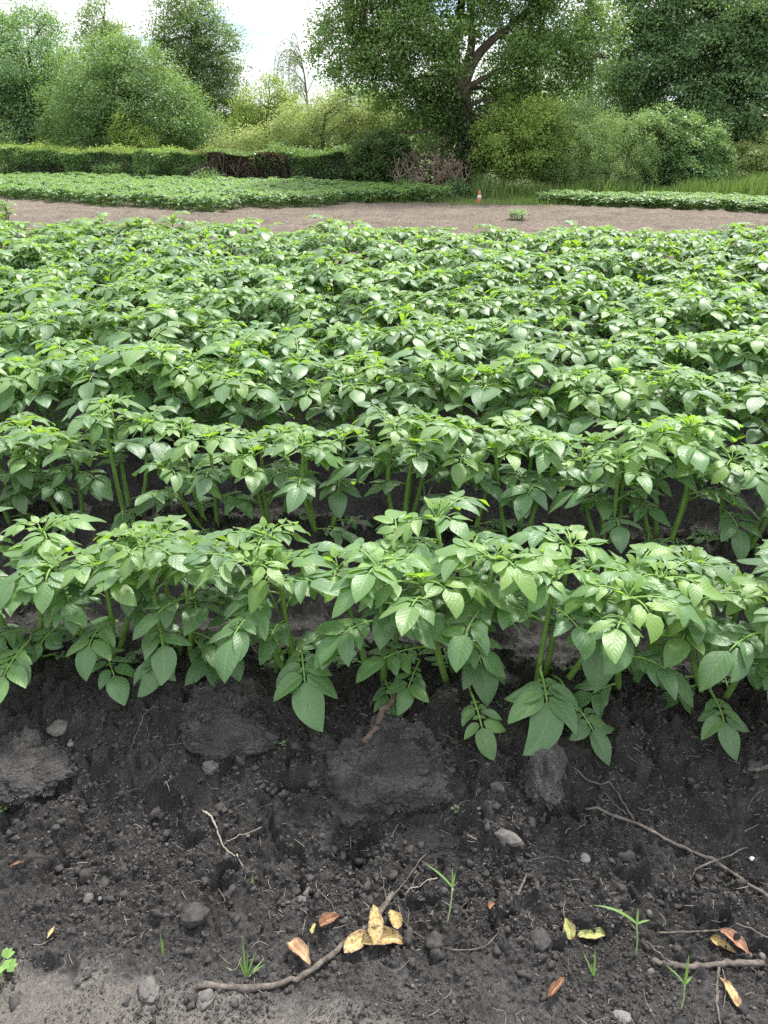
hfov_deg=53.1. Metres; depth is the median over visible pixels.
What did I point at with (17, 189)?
potato plant
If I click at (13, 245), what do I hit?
potato plant
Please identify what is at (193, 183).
potato plant
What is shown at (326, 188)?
potato plant
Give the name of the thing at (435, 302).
potato plant
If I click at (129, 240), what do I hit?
potato plant
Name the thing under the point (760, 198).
potato plant
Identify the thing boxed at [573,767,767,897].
root
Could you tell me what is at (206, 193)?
potato plant
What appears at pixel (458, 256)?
potato plant
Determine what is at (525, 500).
potato plant
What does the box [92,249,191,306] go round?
potato plant
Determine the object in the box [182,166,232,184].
weed clump
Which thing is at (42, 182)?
potato plant
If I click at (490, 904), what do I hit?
fallen leaf
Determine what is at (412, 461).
potato plant
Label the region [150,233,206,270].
potato plant
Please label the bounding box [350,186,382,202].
potato plant
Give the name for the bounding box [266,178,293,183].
potato plant
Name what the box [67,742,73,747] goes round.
stone
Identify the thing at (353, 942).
fallen leaf
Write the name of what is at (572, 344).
potato plant
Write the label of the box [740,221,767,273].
potato plant
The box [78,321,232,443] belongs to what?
potato plant
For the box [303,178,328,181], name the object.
potato plant
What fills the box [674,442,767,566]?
potato plant
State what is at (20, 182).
potato plant
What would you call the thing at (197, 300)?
potato plant
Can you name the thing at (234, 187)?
potato plant
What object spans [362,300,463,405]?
potato plant
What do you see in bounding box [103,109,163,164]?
bush
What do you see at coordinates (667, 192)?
potato plant
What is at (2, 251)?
potato plant
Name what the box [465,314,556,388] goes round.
potato plant
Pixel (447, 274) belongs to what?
potato plant
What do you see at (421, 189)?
potato plant
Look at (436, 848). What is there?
soil crust
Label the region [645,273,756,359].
potato plant
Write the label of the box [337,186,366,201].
potato plant
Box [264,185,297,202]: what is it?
potato plant
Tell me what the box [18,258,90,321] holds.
potato plant
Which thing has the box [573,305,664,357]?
potato plant
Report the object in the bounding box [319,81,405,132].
dark shrub
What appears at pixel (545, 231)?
potato plant
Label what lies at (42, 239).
potato plant
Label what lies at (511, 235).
potato plant
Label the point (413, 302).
potato plant
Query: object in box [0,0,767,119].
sky
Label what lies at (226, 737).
soil crust
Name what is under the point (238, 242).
potato plant
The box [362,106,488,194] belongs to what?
bare shrub
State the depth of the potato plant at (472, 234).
7.81 m
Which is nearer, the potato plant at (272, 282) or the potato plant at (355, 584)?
the potato plant at (355, 584)
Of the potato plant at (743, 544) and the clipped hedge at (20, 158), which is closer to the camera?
the potato plant at (743, 544)
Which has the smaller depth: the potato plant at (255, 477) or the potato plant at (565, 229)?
the potato plant at (255, 477)
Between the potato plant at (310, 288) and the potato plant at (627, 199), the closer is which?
the potato plant at (310, 288)
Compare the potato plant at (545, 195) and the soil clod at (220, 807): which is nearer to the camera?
the soil clod at (220, 807)
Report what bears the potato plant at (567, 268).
on the ground at (26, 712)
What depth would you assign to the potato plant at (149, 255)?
6.55 m
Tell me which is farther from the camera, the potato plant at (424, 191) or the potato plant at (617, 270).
the potato plant at (424, 191)
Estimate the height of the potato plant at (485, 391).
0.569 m
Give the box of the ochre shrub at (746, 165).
[717,130,767,184]
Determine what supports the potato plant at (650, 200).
on the ground at (26, 712)
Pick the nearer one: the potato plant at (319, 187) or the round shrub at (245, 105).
the potato plant at (319, 187)
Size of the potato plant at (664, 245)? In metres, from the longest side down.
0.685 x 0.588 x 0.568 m
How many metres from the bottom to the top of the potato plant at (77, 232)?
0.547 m
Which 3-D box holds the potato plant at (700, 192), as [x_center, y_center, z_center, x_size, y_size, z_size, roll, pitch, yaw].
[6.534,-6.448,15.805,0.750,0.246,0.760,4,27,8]
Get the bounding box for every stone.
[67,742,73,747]
[137,975,159,1005]
[196,988,215,1010]
[494,828,523,846]
[529,926,550,952]
[581,853,590,863]
[613,1010,630,1023]
[759,952,765,958]
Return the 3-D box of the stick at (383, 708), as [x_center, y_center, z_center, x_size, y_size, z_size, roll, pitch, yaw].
[0.007,0.512,2.001,0.042,0.080,0.218,13,30,24]
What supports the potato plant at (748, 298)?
on the ground at (26, 712)
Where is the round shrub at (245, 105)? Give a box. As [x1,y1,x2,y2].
[212,68,310,152]
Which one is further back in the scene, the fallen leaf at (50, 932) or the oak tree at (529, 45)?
the oak tree at (529, 45)
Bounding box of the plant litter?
[19,669,767,1023]
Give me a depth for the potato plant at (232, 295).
4.89 m
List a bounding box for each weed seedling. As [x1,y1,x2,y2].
[0,947,17,976]
[451,804,459,812]
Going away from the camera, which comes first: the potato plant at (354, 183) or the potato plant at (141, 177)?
the potato plant at (354, 183)
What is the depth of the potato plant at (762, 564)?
2.01 m
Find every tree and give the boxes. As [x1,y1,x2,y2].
[0,0,96,172]
[26,26,236,162]
[67,0,145,147]
[130,0,260,161]
[271,33,328,142]
[290,0,658,188]
[481,36,663,154]
[573,0,767,167]
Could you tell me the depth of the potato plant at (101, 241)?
7.26 m
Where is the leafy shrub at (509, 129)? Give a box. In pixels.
[457,84,590,186]
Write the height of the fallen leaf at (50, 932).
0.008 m
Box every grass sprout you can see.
[160,933,163,955]
[226,937,262,977]
[426,864,454,923]
[582,950,595,975]
[595,905,648,954]
[667,956,691,1010]
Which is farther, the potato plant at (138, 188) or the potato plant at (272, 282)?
the potato plant at (138, 188)
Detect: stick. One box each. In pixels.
[196,855,424,992]
[361,672,401,743]
[646,940,765,970]
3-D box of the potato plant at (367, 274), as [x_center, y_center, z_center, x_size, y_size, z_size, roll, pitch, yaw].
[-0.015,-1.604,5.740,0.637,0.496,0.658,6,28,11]
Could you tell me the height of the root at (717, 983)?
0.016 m
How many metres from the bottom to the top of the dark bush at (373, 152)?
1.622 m
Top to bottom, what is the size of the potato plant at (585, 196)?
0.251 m
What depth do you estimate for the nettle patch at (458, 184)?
17.41 m
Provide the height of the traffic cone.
0.242 m
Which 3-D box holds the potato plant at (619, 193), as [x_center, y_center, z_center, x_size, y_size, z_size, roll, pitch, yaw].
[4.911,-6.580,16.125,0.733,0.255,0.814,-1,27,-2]
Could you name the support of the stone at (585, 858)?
on the ground at (26, 712)
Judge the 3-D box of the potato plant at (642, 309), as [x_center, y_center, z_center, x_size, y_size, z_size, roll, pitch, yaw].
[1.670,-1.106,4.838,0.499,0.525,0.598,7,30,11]
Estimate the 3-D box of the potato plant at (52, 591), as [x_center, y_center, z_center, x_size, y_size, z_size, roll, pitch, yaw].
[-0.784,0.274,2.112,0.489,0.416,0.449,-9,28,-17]
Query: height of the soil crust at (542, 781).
0.137 m
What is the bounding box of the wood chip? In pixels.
[516,874,526,895]
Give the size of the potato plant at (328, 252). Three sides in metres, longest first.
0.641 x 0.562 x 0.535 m
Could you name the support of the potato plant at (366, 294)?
on the ground at (26, 712)
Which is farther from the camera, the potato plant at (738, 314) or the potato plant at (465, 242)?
the potato plant at (465, 242)
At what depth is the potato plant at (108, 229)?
8.01 m
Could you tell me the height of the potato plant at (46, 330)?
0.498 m
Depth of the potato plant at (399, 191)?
16.39 m
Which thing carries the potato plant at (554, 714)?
on the ground at (26, 712)
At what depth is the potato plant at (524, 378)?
3.33 m
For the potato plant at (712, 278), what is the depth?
5.47 m
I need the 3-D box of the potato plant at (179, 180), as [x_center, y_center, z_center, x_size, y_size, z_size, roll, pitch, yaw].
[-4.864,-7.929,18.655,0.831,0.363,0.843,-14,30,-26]
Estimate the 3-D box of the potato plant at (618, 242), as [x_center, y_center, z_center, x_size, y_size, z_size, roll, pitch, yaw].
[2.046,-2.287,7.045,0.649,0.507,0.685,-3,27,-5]
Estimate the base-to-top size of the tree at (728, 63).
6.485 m
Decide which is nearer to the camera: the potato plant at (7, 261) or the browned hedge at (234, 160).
the potato plant at (7, 261)
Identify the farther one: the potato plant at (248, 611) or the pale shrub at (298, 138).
the pale shrub at (298, 138)
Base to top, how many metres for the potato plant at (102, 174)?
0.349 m
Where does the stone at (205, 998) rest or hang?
on the ground at (26, 712)
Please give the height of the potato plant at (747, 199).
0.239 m
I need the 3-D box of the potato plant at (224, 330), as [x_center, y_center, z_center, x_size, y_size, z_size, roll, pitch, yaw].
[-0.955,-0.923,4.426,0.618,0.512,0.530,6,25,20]
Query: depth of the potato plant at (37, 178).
18.52 m
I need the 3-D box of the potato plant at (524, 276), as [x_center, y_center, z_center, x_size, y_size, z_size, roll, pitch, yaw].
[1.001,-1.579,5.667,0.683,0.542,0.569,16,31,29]
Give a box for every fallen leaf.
[10,861,23,865]
[47,926,54,938]
[287,937,310,965]
[310,923,316,933]
[319,912,339,926]
[343,929,364,952]
[362,925,404,944]
[368,904,383,942]
[388,909,401,929]
[488,901,494,908]
[547,977,564,997]
[563,917,575,939]
[577,927,605,938]
[710,934,736,953]
[719,977,741,1006]
[720,928,750,955]
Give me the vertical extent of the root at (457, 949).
0.029 m
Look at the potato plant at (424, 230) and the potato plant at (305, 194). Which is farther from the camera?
the potato plant at (305, 194)
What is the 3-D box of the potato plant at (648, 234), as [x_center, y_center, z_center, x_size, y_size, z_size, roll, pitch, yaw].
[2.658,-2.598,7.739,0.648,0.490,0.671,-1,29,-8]
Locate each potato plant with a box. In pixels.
[0,174,17,188]
[0,183,17,195]
[0,183,31,198]
[0,200,19,225]
[0,220,42,268]
[0,223,16,238]
[0,229,22,277]
[0,248,39,293]
[0,249,13,280]
[0,265,43,311]
[0,275,93,344]
[0,282,52,342]
[0,291,97,387]
[0,296,22,312]
[0,312,37,390]
[0,347,67,435]
[0,354,91,456]
[0,413,69,525]
[0,425,114,535]
[0,507,23,637]
[0,512,107,702]
[0,522,181,705]
[1,178,32,193]
[3,238,74,276]
[4,180,39,195]
[7,183,44,199]
[8,235,65,276]
[10,235,97,276]
[12,316,107,384]
[15,234,82,274]
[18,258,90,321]
[19,172,41,176]
[23,180,59,195]
[24,174,54,178]
[24,220,65,243]
[25,177,49,183]
[28,337,151,438]
[29,185,65,199]
[35,220,100,265]
[41,186,72,202]
[42,221,109,272]
[42,394,200,534]
[43,179,71,185]
[44,182,68,197]
[46,292,199,382]
[50,182,87,197]
[50,250,120,298]
[52,172,78,179]
[57,269,109,314]
[59,175,90,182]
[60,212,121,251]
[62,186,97,201]
[62,275,132,344]
[66,178,97,183]
[67,171,93,177]
[67,184,101,198]
[69,261,118,314]
[72,180,107,194]
[74,187,110,204]
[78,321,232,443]
[80,234,130,278]
[83,173,108,177]
[83,222,128,259]
[83,514,248,696]
[86,186,125,206]
[87,273,179,343]
[89,183,112,199]
[90,173,122,178]
[92,176,117,183]
[92,245,143,296]
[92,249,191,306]
[99,178,131,183]
[101,183,139,200]
[108,190,146,206]
[109,328,276,452]
[112,218,149,244]
[114,175,141,180]
[114,229,154,253]
[116,173,142,178]
[120,179,145,182]
[120,210,190,251]
[120,256,201,309]
[121,186,150,201]
[123,248,191,292]
[124,182,151,198]
[125,228,184,254]
[128,187,171,207]
[130,175,156,181]
[132,294,204,339]
[132,414,257,545]
[136,241,201,293]
[138,289,232,374]
[141,183,174,189]
[145,174,163,178]
[145,180,170,187]
[147,178,174,184]
[147,273,257,358]
[148,192,183,208]
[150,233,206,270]
[158,225,204,263]
[158,308,270,389]
[159,185,186,191]
[159,187,189,204]
[161,175,183,178]
[161,182,193,193]
[165,177,197,182]
[167,261,248,324]
[168,194,202,209]
[174,186,208,192]
[174,190,202,206]
[181,220,244,258]
[182,182,211,186]
[183,179,206,184]
[183,227,235,286]
[183,516,346,731]
[184,184,214,192]
[188,192,229,211]
[188,242,238,296]
[188,353,298,464]
[194,188,221,201]
[195,184,229,191]
[195,191,225,207]
[196,180,228,188]
[197,178,230,185]
[200,286,287,349]
[202,176,233,180]
[204,217,265,265]
[206,259,301,328]
[207,233,265,275]
[208,188,246,204]
[208,320,317,403]
[210,191,244,208]
[212,252,277,299]
[213,422,321,539]
[217,185,247,199]
[225,183,244,186]
[228,263,312,322]
[231,177,255,183]
[232,270,317,354]
[234,189,262,206]
[234,227,299,264]
[235,180,266,196]
[235,186,262,202]
[243,185,279,203]
[243,222,288,264]
[248,181,278,197]
[249,240,302,296]
[249,424,389,545]
[252,176,276,181]
[253,191,290,208]
[257,334,365,443]
[263,238,319,262]
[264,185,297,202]
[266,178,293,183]
[268,188,304,206]
[270,231,318,253]
[270,251,326,295]
[271,182,296,187]
[275,308,372,387]
[276,269,350,322]
[277,293,354,353]
[277,509,461,715]
[284,177,311,184]
[285,225,328,253]
[286,186,320,203]
[287,176,312,185]
[289,231,343,284]
[290,190,325,206]
[295,183,314,199]
[296,348,429,483]
[299,245,356,304]
[299,255,367,328]
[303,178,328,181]
[305,183,330,197]
[306,214,370,265]
[307,179,325,187]
[313,186,341,200]
[315,188,346,204]
[315,320,406,385]
[319,179,349,187]
[322,179,346,184]
[323,222,389,284]
[326,271,410,354]
[327,399,473,537]
[331,184,352,197]
[332,247,393,305]
[337,181,366,195]
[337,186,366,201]
[339,260,428,325]
[344,185,374,199]
[344,237,403,282]
[347,356,463,467]
[349,226,391,275]
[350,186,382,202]
[356,290,429,357]
[356,490,570,760]
[357,182,385,196]
[360,248,430,290]
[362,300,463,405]
[367,226,418,279]
[369,184,396,201]
[378,184,408,198]
[380,244,452,309]
[384,289,490,363]
[385,269,441,324]
[386,187,410,202]
[386,243,427,290]
[387,341,567,462]
[393,181,420,196]
[396,313,518,401]
[399,226,450,248]
[402,183,431,200]
[403,233,478,287]
[407,408,561,539]
[411,265,485,334]
[415,183,435,197]
[415,243,484,302]
[421,227,458,251]
[423,184,453,201]
[430,282,509,363]
[435,231,492,278]
[456,238,519,292]
[456,263,531,325]
[458,247,515,309]
[459,231,495,251]
[459,523,653,764]
[463,258,568,315]
[463,416,603,551]
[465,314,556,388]
[472,224,524,256]
[475,247,549,301]
[478,340,600,465]
[483,286,578,364]
[487,231,534,271]
[493,242,531,282]
[506,209,527,220]
[511,230,590,287]
[519,352,677,492]
[520,309,617,415]
[521,271,629,364]
[523,226,574,277]
[525,431,671,552]
[526,252,576,304]
[529,279,588,329]
[534,192,568,203]
[540,189,574,199]
[547,542,730,718]
[548,247,618,306]
[549,220,591,272]
[549,242,595,274]
[550,190,584,203]
[558,266,639,334]
[559,189,592,200]
[563,325,674,399]
[570,193,610,204]
[573,224,626,272]
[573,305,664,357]
[579,235,643,290]
[583,249,653,315]
[583,363,723,489]
[583,413,760,573]
[584,194,629,206]
[595,279,660,331]
[602,191,630,202]
[602,227,653,259]
[602,319,733,399]
[606,236,662,288]
[610,288,696,370]
[611,248,686,298]
[618,195,654,205]
[619,364,765,466]
[620,229,680,278]
[621,192,656,204]
[632,194,673,207]
[632,230,688,293]
[633,545,767,760]
[636,191,672,203]
[639,256,727,301]
[644,191,682,202]
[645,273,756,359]
[648,195,693,208]
[651,270,729,338]
[654,329,767,426]
[655,229,704,273]
[664,193,691,205]
[668,234,734,281]
[673,192,693,201]
[674,261,748,332]
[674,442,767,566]
[676,228,733,269]
[678,196,717,209]
[681,253,736,294]
[685,297,767,351]
[688,237,751,287]
[691,191,718,203]
[692,193,727,206]
[697,314,767,397]
[700,196,739,210]
[702,194,742,207]
[707,371,767,461]
[708,280,767,337]
[709,192,753,204]
[710,237,767,282]
[711,254,767,296]
[712,222,765,271]
[720,288,767,373]
[728,199,759,211]
[729,539,767,689]
[731,196,757,208]
[732,441,767,495]
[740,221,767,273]
[745,197,767,212]
[745,274,767,325]
[748,195,767,208]
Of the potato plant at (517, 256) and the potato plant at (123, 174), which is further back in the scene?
the potato plant at (123, 174)
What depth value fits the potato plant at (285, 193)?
15.68 m
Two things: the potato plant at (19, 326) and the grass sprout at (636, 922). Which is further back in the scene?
the potato plant at (19, 326)
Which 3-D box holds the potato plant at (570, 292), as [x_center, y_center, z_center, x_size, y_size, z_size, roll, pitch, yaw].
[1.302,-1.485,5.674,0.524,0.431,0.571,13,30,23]
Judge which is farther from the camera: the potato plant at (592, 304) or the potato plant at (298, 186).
the potato plant at (298, 186)
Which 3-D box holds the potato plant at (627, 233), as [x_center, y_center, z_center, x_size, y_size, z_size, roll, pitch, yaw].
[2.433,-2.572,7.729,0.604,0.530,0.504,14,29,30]
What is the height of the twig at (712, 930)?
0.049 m
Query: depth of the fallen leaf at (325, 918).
1.64 m
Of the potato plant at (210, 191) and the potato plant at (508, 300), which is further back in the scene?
the potato plant at (210, 191)
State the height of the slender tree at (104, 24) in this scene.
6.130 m
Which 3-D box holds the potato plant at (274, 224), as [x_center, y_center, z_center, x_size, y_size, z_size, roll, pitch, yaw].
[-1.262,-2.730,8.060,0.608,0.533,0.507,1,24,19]
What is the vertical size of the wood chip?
0.018 m
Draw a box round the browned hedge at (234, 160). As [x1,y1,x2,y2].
[183,147,289,181]
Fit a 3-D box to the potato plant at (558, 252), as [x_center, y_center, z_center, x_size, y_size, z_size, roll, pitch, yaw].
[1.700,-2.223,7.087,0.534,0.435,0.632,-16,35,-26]
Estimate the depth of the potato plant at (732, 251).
6.79 m
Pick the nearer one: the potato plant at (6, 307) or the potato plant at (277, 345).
the potato plant at (277, 345)
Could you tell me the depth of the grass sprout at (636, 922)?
1.59 m
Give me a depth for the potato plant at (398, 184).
17.43 m
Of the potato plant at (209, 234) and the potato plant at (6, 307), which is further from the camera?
the potato plant at (209, 234)
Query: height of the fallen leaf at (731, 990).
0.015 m
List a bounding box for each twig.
[657,923,767,937]
[694,847,747,868]
[742,764,767,773]
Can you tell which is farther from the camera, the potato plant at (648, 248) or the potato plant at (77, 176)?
the potato plant at (77, 176)
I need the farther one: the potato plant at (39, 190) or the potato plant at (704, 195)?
the potato plant at (39, 190)
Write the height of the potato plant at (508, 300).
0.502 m
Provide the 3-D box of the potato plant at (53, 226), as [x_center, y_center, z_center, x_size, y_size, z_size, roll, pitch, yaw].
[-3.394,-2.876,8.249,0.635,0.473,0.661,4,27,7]
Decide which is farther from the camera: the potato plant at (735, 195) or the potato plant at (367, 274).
the potato plant at (735, 195)
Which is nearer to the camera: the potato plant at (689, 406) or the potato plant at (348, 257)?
the potato plant at (689, 406)
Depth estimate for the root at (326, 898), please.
1.69 m
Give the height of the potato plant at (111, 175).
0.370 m
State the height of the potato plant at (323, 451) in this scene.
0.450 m
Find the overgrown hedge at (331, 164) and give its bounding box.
[244,139,370,184]
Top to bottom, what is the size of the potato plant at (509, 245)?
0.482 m
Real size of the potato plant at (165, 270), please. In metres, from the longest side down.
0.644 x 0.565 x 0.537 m
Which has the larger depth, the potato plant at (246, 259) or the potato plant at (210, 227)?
the potato plant at (210, 227)
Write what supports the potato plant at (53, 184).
on the ground at (26, 712)
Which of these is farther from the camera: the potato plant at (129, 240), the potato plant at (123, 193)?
the potato plant at (123, 193)
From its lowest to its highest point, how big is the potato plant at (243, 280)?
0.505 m
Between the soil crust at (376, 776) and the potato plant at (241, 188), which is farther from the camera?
the potato plant at (241, 188)
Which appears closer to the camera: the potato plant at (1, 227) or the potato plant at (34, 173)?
the potato plant at (1, 227)
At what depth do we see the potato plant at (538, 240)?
6.98 m
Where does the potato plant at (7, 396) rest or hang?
on the ground at (26, 712)
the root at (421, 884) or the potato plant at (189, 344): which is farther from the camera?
the potato plant at (189, 344)
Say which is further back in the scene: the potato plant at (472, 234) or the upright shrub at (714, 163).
the upright shrub at (714, 163)
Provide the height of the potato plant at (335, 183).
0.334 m
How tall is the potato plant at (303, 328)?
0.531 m
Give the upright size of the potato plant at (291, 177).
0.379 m
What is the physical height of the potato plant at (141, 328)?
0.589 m
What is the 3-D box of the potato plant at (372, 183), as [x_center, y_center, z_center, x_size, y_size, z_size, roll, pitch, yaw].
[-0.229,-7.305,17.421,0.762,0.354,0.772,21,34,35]
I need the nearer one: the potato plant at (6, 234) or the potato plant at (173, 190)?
the potato plant at (6, 234)
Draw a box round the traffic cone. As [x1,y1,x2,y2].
[475,191,481,202]
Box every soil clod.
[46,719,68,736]
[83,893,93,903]
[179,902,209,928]
[202,760,218,775]
[214,802,227,813]
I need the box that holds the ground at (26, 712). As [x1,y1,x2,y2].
[0,122,767,1023]
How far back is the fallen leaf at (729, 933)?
1.62 m
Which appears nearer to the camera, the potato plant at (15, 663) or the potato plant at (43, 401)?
the potato plant at (15, 663)
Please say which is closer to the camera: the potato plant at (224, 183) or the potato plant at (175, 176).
the potato plant at (224, 183)
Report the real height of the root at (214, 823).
0.050 m
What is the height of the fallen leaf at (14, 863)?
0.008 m
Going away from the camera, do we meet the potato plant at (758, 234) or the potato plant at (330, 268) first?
the potato plant at (330, 268)
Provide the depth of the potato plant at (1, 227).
8.08 m
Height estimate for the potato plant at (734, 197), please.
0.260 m
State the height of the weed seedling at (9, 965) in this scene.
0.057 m
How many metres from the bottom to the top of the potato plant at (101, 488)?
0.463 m
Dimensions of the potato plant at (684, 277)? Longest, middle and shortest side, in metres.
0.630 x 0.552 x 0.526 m
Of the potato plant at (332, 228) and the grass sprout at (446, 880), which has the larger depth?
the potato plant at (332, 228)
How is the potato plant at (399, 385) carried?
on the ground at (26, 712)
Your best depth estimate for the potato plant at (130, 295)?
5.04 m
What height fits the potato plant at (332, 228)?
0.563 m
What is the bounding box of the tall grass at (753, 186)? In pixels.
[467,171,767,199]
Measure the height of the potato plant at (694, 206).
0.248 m
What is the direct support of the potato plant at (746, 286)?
on the ground at (26, 712)
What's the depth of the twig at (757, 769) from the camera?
1.88 m
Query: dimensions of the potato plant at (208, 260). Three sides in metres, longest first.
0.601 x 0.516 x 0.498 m
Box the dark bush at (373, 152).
[341,122,425,185]
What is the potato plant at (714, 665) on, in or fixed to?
on the ground at (26, 712)
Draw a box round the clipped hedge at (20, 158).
[0,136,230,178]
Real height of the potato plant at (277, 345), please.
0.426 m
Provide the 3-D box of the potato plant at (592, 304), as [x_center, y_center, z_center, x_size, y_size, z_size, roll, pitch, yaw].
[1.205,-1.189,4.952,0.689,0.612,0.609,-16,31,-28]
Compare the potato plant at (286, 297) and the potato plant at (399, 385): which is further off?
the potato plant at (286, 297)
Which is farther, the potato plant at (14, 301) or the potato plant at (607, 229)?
the potato plant at (607, 229)
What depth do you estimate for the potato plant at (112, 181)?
18.18 m
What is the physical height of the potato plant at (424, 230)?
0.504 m
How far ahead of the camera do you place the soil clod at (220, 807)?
1.90 m
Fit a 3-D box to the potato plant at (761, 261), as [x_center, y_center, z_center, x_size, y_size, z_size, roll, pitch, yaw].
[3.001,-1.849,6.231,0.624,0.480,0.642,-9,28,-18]
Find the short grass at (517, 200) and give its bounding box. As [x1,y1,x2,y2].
[1,189,758,205]
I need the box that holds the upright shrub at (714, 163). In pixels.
[674,118,743,187]
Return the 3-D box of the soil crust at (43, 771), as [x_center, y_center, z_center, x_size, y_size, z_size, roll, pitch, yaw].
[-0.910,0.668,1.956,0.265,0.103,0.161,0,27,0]
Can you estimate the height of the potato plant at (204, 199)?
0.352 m
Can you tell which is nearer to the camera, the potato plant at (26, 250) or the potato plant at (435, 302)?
the potato plant at (435, 302)
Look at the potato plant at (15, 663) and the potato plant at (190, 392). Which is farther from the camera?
the potato plant at (190, 392)
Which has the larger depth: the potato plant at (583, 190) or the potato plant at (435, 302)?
the potato plant at (583, 190)
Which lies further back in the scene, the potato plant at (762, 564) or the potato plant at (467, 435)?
the potato plant at (467, 435)
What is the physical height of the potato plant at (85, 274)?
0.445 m
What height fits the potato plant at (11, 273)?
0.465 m
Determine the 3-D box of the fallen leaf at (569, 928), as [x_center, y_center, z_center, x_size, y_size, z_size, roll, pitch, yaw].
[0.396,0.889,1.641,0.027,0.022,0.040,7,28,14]
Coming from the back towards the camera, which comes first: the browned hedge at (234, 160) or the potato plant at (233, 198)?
the browned hedge at (234, 160)
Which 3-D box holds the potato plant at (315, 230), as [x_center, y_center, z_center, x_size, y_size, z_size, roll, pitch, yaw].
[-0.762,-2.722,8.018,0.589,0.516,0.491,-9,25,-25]
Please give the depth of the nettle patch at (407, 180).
17.65 m
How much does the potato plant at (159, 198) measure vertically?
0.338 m
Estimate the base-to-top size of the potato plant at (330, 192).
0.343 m
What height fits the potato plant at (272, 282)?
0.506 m
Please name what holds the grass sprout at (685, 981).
on the ground at (26, 712)
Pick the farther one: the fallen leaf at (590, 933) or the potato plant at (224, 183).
the potato plant at (224, 183)
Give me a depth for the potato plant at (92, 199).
15.90 m
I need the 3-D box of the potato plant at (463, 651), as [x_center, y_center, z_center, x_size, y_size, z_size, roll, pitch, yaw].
[0.166,0.288,2.059,0.577,0.561,0.600,-14,29,-21]
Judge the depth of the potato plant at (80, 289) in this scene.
5.15 m
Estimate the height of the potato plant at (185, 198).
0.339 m
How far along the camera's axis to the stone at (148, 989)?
1.53 m
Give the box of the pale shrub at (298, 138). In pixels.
[202,78,410,151]
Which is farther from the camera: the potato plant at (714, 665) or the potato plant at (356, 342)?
the potato plant at (356, 342)
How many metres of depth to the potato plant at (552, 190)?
16.55 m
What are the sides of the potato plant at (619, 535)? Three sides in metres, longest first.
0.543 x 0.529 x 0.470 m
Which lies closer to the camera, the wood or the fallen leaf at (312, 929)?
the fallen leaf at (312, 929)
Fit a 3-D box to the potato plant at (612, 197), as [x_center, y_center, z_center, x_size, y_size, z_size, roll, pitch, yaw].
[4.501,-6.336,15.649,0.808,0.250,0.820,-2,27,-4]
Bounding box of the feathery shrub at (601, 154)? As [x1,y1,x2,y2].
[532,99,667,188]
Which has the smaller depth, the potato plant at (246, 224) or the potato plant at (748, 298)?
the potato plant at (748, 298)
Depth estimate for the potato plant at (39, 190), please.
16.68 m
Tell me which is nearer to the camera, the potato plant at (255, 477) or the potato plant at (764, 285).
the potato plant at (255, 477)
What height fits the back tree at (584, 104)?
4.390 m
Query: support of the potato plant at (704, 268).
on the ground at (26, 712)
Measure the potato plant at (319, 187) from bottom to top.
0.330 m
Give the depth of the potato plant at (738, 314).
4.73 m
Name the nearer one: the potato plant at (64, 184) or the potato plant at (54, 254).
the potato plant at (54, 254)
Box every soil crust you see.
[0,742,76,806]
[178,707,281,760]
[316,786,371,828]
[321,729,455,825]
[397,826,461,864]
[524,747,564,814]
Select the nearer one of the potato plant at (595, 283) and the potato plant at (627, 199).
the potato plant at (595, 283)
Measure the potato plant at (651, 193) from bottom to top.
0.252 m
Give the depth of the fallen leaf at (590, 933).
1.66 m
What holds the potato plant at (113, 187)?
on the ground at (26, 712)
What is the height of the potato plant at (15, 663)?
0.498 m
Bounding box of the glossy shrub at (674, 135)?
[613,102,721,188]
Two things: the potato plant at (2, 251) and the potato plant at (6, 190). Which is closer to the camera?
the potato plant at (2, 251)
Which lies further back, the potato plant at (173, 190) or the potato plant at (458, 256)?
the potato plant at (173, 190)
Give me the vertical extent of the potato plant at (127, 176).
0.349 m
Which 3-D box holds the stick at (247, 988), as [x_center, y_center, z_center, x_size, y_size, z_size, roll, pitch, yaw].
[-0.120,0.892,1.639,0.556,0.035,0.118,-17,32,-31]
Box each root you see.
[130,706,158,753]
[202,810,260,867]
[305,888,334,911]
[398,905,503,950]
[406,878,436,892]
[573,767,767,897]
[715,967,725,1023]
[747,789,764,811]
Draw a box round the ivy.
[402,76,495,188]
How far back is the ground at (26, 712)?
1.88 m
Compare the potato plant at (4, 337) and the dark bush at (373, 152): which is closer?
the potato plant at (4, 337)
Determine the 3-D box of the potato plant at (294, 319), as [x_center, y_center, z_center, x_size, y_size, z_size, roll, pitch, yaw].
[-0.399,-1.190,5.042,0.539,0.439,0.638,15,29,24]
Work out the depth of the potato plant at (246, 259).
6.50 m
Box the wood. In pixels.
[0,99,764,156]
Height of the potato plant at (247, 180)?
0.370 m
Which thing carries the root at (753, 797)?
on the ground at (26, 712)
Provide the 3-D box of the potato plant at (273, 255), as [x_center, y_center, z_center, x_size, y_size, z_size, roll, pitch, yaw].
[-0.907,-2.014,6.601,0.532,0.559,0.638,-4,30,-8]
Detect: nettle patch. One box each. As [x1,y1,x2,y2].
[391,172,420,195]
[427,175,474,197]
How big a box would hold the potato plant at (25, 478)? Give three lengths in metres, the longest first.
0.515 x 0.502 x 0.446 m
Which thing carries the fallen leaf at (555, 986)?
on the ground at (26, 712)
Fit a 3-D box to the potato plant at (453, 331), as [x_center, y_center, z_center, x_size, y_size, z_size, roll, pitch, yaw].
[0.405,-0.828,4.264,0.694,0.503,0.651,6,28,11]
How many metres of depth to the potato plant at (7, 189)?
17.46 m

